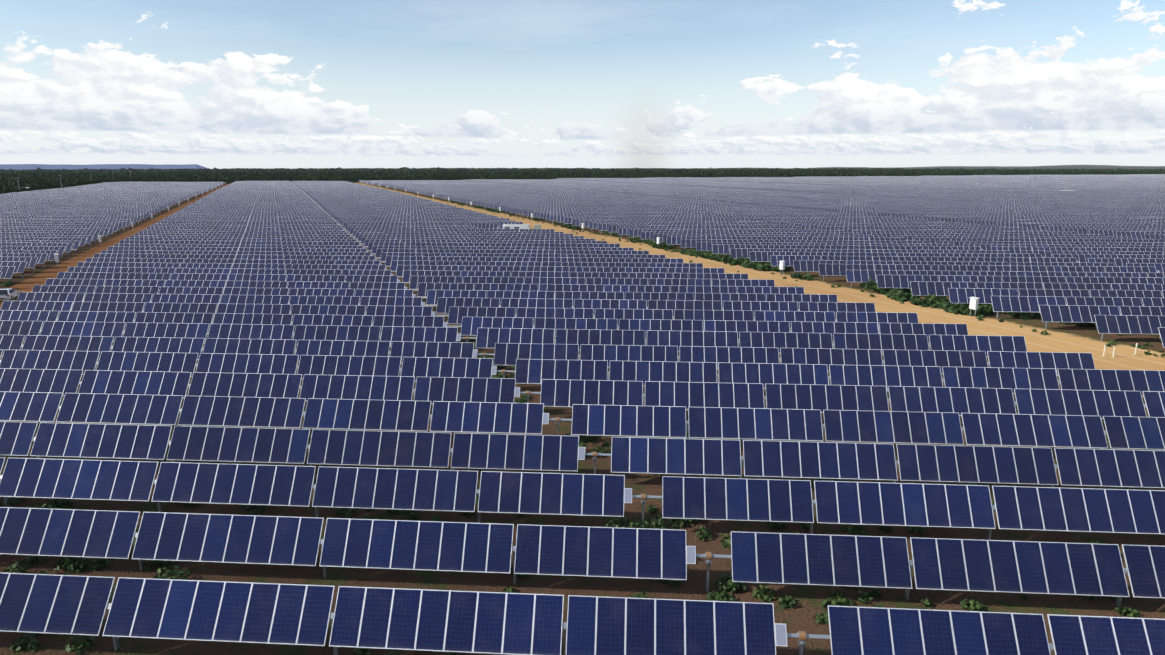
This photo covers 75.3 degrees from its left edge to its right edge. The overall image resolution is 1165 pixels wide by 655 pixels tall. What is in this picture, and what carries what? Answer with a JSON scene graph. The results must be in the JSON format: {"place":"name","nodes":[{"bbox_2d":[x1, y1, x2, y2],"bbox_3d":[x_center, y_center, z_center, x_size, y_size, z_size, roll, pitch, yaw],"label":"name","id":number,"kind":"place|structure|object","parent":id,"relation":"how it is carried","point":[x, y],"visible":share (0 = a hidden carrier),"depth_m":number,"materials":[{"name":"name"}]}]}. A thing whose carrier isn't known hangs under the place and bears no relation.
{"place":"outdoors","nodes":[
{"label":"outdoors","id":0,"kind":"place"},
{"bbox_2d":[0,164,207,169],"bbox_3d":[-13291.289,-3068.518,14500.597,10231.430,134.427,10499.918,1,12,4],"label":"distant mesa","id":1,"kind":"structure","parent":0,"point":[92,166],"depth_m":15560.74,"materials":[{"name":"blue"}]},
{"bbox_2d":[0,184,228,308],"bbox_3d":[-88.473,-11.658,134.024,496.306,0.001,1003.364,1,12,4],"label":"aisle","id":2,"kind":"object","parent":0,"point":[27,285],"visible":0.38,"depth_m":138.70,"materials":[{"name":"brown soil"}]},
{"bbox_2d":[0,174,1164,654],"bbox_3d":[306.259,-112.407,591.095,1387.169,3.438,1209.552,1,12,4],"label":"solar panels","id":3,"kind":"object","parent":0,"point":[540,306],"depth_m":49.35,"materials":[{"name":"blue glass"}]},
{"bbox_2d":[0,184,1164,654],"bbox_3d":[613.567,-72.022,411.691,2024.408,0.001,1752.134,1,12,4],"label":"site soil","id":4,"kind":"structure","parent":0,"point":[804,612],"depth_m":32.49,"materials":[{"name":"brown soil"}]},
{"bbox_2d":[0,170,1138,357],"bbox_3d":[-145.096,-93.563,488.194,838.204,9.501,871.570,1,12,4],"label":"site furniture","id":5,"kind":"object","parent":4,"relation":"on","point":[8,293],"visible":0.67,"depth_m":117.80,"materials":[{"name":"white paint"}]},
{"bbox_2d":[0,194,1164,654],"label":"shrubs","id":6,"kind":"object","parent":4,"relation":"on","point":[728,584],"visible":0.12,"depth_m":37.02,"materials":[{"name":"green plant"}]},
{"bbox_2d":[0,0,1164,168],"label":"sky","id":7,"kind":"structure","parent":0,"point":[291,84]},
{"bbox_2d":[4,165,1164,193],"bbox_3d":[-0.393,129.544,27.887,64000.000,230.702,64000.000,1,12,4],"label":"terrain","id":8,"kind":"structure","parent":0,"point":[1102,167],"depth_m":6913.97,"materials":[{"name":"green plant"}]},
{"bbox_2d":[0,167,1164,193],"bbox_3d":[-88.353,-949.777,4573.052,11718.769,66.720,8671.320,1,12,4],"label":"scrub trees","id":9,"kind":"object","parent":8,"relation":"on","point":[36,179],"visible":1,"depth_m":981.11,"materials":[{"name":"green plant"}]},
{"bbox_2d":[356,183,1164,407],"bbox_3d":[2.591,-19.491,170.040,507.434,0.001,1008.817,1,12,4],"label":"sand road","id":10,"kind":"structure","parent":0,"point":[1057,340],"depth_m":86.20,"materials":[{"name":"beige sand"}]}
]}

